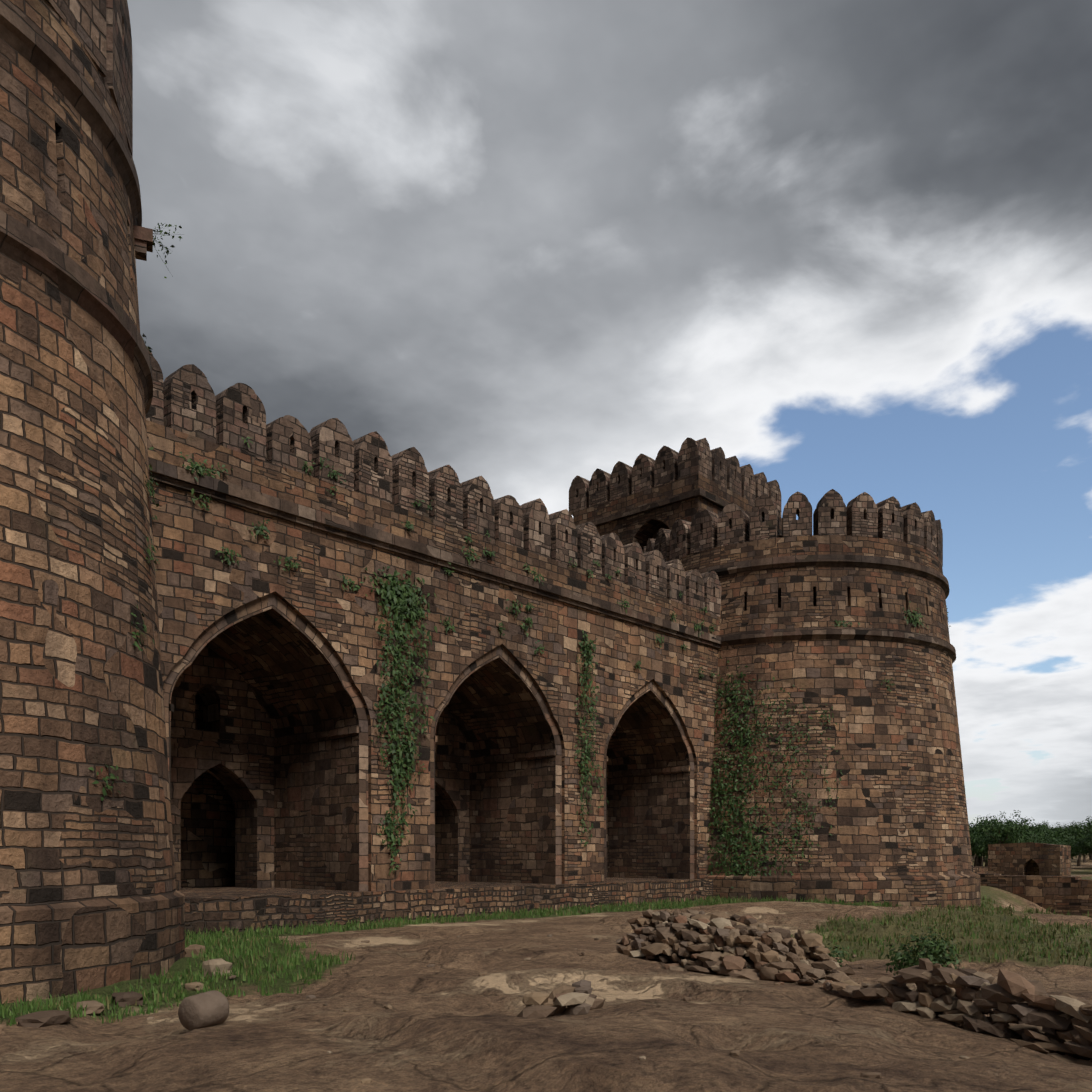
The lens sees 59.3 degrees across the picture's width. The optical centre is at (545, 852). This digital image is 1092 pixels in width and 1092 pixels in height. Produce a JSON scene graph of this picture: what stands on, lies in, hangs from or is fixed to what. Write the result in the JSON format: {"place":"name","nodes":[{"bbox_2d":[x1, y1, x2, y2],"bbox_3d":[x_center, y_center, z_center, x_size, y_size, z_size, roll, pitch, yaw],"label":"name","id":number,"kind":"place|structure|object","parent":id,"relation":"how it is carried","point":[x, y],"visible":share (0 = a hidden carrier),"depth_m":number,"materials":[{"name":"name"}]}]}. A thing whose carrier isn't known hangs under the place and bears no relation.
{"place":"outdoors","nodes":[
{"label":"outdoors","id":0,"kind":"place"},
{"bbox_2d":[0,854,1091,1091],"bbox_3d":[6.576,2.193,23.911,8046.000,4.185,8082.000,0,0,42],"label":"terrain","id":1,"kind":"structure","parent":0,"point":[450,1022],"depth_m":9.79,"materials":[{"name":"brown soil"}]},
{"bbox_2d":[0,0,184,1003],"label":"tower","id":2,"kind":"structure","parent":1,"relation":"on","point":[91,897],"depth_m":13.54,"materials":[{"name":"stone"}]},
{"bbox_2d":[0,0,152,414],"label":"tower bands","id":3,"kind":"object","parent":2,"relation":"on","point":[28,39],"visible":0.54,"depth_m":13.86,"materials":[{"name":"stone"}]},
{"bbox_2d":[46,0,132,195],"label":"tower merlons","id":4,"kind":"object","parent":2,"relation":"on","point":[101,30],"visible":0.27,"depth_m":15.22,"materials":[{"name":"stone"}]},
{"bbox_2d":[130,225,152,260],"bbox_3d":[-7.166,-10.677,16.806,0.320,0.420,0.520,0,0,67],"label":"stone bracket","id":5,"kind":"object","parent":2,"relation":"attached to","point":[143,239],"visible":0.5,"depth_m":16.73,"materials":[{"name":"brown stone"}]},
{"bbox_2d":[153,223,183,277],"bbox_3d":[-6.729,-10.812,17.100,0.575,1.046,0.823,0,0,9],"label":"plant","id":6,"kind":"object","parent":2,"relation":"on","point":[172,246],"visible":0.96,"depth_m":17.07,"materials":[{"name":"green plant"}]},
{"bbox_2d":[178,990,228,1030],"bbox_3d":[-3.790,1.747,10.643,0.389,0.408,0.450,0,0,29],"label":"boulder","id":7,"kind":"object","parent":1,"relation":"on","point":[204,1009],"visible":0.98,"depth_m":10.50,"materials":[{"name":"brown stone"}]},
{"bbox_2d":[146,420,719,890],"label":"fort wall","id":8,"kind":"structure","parent":1,"relation":"on","point":[266,728],"depth_m":29.89,"materials":[{"name":"stone"}]},
{"bbox_2d":[163,592,693,890],"bbox_3d":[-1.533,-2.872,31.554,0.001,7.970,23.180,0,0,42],"label":"arch rings","id":9,"kind":"object","parent":8,"relation":"attached to","point":[248,610],"depth_m":27.53,"materials":[{"name":"brown stone"}]},
{"bbox_2d":[146,346,721,616],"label":"battlements","id":10,"kind":"object","parent":8,"relation":"on","point":[185,399],"depth_m":28.47,"materials":[{"name":"stone"}]},
{"bbox_2d":[148,457,722,648],"bbox_3d":[-5.061,-9.023,27.294,0.282,0.452,39.488,0,0,42],"label":"string course","id":11,"kind":"object","parent":8,"relation":"attached to","point":[207,486],"depth_m":27.91,"materials":[{"name":"stone"}]},
{"bbox_2d":[88,333,950,888],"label":"creeper vines","id":12,"kind":"object","parent":8,"relation":"attached to","point":[402,599],"visible":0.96,"depth_m":32.03,"materials":[{"name":"green plant"}]},
{"bbox_2d":[177,877,712,934],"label":"plinth wall","id":13,"kind":"structure","parent":1,"relation":"on","point":[240,908],"depth_m":28.09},
{"bbox_2d":[0,916,1048,1082],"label":"loose stones","id":14,"kind":"object","parent":1,"relation":"on","point":[577,998],"visible":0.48,"depth_m":10.78,"materials":[{"name":"brown stone"}]},
{"bbox_2d":[0,895,1091,1025],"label":"grass tufts","id":15,"kind":"object","parent":1,"relation":"on","point":[291,962],"visible":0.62,"depth_m":20.06,"materials":[{"name":"green plant"}]},
{"bbox_2d":[573,473,781,550],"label":"tower","id":16,"kind":"structure","parent":1,"relation":"on","point":[640,529],"depth_m":47.85,"materials":[{"name":"stone"}]},
{"bbox_2d":[569,437,780,516],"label":"battlements","id":17,"kind":"object","parent":16,"relation":"on","point":[669,465],"visible":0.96,"depth_m":48.10,"materials":[{"name":"stone"}]},
{"bbox_2d":[575,488,781,536],"bbox_3d":[7.152,-17.097,51.346,8.200,0.320,8.800,0,0,42],"label":"tower band","id":18,"kind":"object","parent":16,"relation":"attached to","point":[691,494],"visible":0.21,"depth_m":47.00,"materials":[{"name":"stone"}]},
{"bbox_2d":[679,535,980,907],"bbox_3d":[11.899,-5.087,47.353,17.440,16.500,17.440,0,0,42],"label":"bastion","id":19,"kind":"object","parent":1,"relation":"on","point":[902,835],"visible":0.52,"depth_m":40.04,"materials":[{"name":"stone"}]},
{"bbox_2d":[643,489,942,606],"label":"battlements","id":20,"kind":"object","parent":19,"relation":"on","point":[863,514],"visible":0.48,"depth_m":40.99,"materials":[{"name":"stone"}]},
{"bbox_2d":[698,554,955,663],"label":"bastion bands","id":21,"kind":"object","parent":19,"relation":"attached to","point":[882,563],"visible":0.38,"depth_m":40.33,"materials":[{"name":"stone"}]},
{"bbox_2d":[616,909,1091,1065],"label":"rubble wall","id":22,"kind":"structure","parent":1,"relation":"on","point":[1041,1020],"depth_m":11.55,"materials":[{"name":"stone"}]},
{"bbox_2d":[825,927,963,975],"bbox_3d":[5.894,1.754,16.431,1.285,1.093,3.432,0,0,-9],"label":"shrub","id":23,"kind":"object","parent":1,"relation":"on","point":[937,954],"visible":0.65,"depth_m":15.24,"materials":[{"name":"green plant"}]},
{"bbox_2d":[971,822,987,866],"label":"tree","id":24,"kind":"object","parent":1,"relation":"on","point":[975,861],"visible":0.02,"depth_m":200.59,"materials":[{"name":"green plant"}]},
{"bbox_2d":[969,829,993,866],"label":"tree","id":25,"kind":"object","parent":1,"relation":"on","point":[979,862],"visible":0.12,"depth_m":166.18,"materials":[{"name":"green plant"}]},
{"bbox_2d":[971,842,991,858],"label":"tree","id":26,"kind":"object","parent":1,"relation":"on","point":[973,852],"visible":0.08,"depth_m":161.73,"materials":[{"name":"green plant"}]},
{"bbox_2d":[969,812,1015,866],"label":"tree","id":27,"kind":"object","parent":1,"relation":"on","point":[982,822],"visible":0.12,"depth_m":186.62,"materials":[{"name":"green plant"}]},
{"bbox_2d":[970,833,1024,861],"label":"tree","id":28,"kind":"object","parent":1,"relation":"on","point":[983,845],"visible":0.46,"depth_m":158.12,"materials":[{"name":"green plant"}]},
{"bbox_2d":[969,810,1034,843],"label":"tree","id":29,"kind":"object","parent":1,"relation":"on","point":[1007,830],"visible":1,"depth_m":156.69,"materials":[{"name":"green plant"}]},
{"bbox_2d":[972,830,1035,842],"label":"tree","id":30,"kind":"object","parent":1,"relation":"on","point":[1027,838],"visible":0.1,"depth_m":161.68,"materials":[{"name":"green plant"}]},
{"bbox_2d":[992,829,1037,842],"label":"tree","id":31,"kind":"object","parent":1,"relation":"on","point":[1025,833],"visible":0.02,"depth_m":163.55,"materials":[{"name":"green plant"}]},
{"bbox_2d":[973,842,1070,875],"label":"ruin","id":32,"kind":"object","parent":1,"relation":"on","point":[1035,859],"visible":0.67,"depth_m":71.80,"materials":[{"name":"stone"}]},
{"bbox_2d":[976,873,1091,916],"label":"wall","id":33,"kind":"structure","parent":1,"relation":"on","point":[1072,895],"depth_m":53.09,"materials":[{"name":"stone"}]},
{"bbox_2d":[1019,822,1056,832],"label":"tree","id":34,"kind":"object","parent":1,"relation":"on","point":[1040,826],"visible":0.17,"depth_m":236.77,"materials":[{"name":"green plant"}]},
{"bbox_2d":[1030,830,1049,841],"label":"tree","id":35,"kind":"object","parent":1,"relation":"on","point":[1037,837],"visible":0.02,"depth_m":181.08,"materials":[{"name":"green plant"}]},
{"bbox_2d":[1030,820,1056,829],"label":"tree","id":36,"kind":"object","parent":1,"relation":"on","point":[1046,825],"visible":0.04,"depth_m":288.13,"materials":[{"name":"green plant"}]},
{"bbox_2d":[1027,827,1062,843],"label":"tree","id":37,"kind":"object","parent":1,"relation":"on","point":[1052,836],"visible":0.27,"depth_m":184.97,"materials":[{"name":"green plant"}]},
{"bbox_2d":[1040,833,1068,844],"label":"tree","id":38,"kind":"object","parent":1,"relation":"on","point":[1063,837],"visible":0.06,"depth_m":185.79,"materials":[{"name":"green plant"}]},
{"bbox_2d":[1032,837,1090,859],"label":"tree","id":39,"kind":"object","parent":1,"relation":"on","point":[1074,849],"visible":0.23,"depth_m":153.02,"materials":[{"name":"green plant"}]},
{"bbox_2d":[1051,831,1086,840],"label":"tree","id":40,"kind":"object","parent":1,"relation":"on","point":[1066,835],"visible":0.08,"depth_m":188.95,"materials":[{"name":"green plant"}]},
{"bbox_2d":[1052,836,1088,857],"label":"tree","id":41,"kind":"object","parent":1,"relation":"on","point":[1072,844],"visible":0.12,"depth_m":162.29,"materials":[{"name":"green plant"}]},
{"bbox_2d":[1057,817,1091,865],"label":"tree","id":42,"kind":"object","parent":1,"relation":"on","point":[1074,831],"visible":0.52,"depth_m":195.74,"materials":[{"name":"green plant"}]},
{"bbox_2d":[1061,834,1091,853],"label":"tree","id":43,"kind":"object","parent":1,"relation":"on","point":[1082,843],"visible":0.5,"depth_m":152.79,"materials":[{"name":"green plant"}]},
{"bbox_2d":[1074,834,1091,846],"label":"tree","id":44,"kind":"object","parent":1,"relation":"on","point":[1090,842],"visible":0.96,"depth_m":146.40,"materials":[{"name":"green plant"}]},
{"bbox_2d":[1079,821,1091,837],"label":"tree","id":45,"kind":"object","parent":1,"relation":"on","point":[1087,824],"visible":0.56,"depth_m":167.17,"materials":[{"name":"green plant"}]},
{"bbox_2d":[1080,818,1091,839],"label":"tree","id":46,"kind":"object","parent":1,"relation":"on","point":[1087,831],"visible":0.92,"depth_m":149.86,"materials":[{"name":"green plant"}]},
{"bbox_2d":[1082,816,1091,833],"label":"tree","id":47,"kind":"object","parent":1,"relation":"on","point":[1088,818],"visible":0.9,"depth_m":149.93,"materials":[{"name":"green plant"}]},
{"bbox_2d":[1083,832,1091,857],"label":"tree","id":48,"kind":"object","parent":1,"relation":"on","point":[1091,848],"visible":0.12,"depth_m":182.59,"materials":[{"name":"green plant"}]},
{"bbox_2d":[127,0,1091,827],"label":"sky","id":49,"kind":"structure","parent":0,"point":[528,248],"materials":[{"name":"grey"}]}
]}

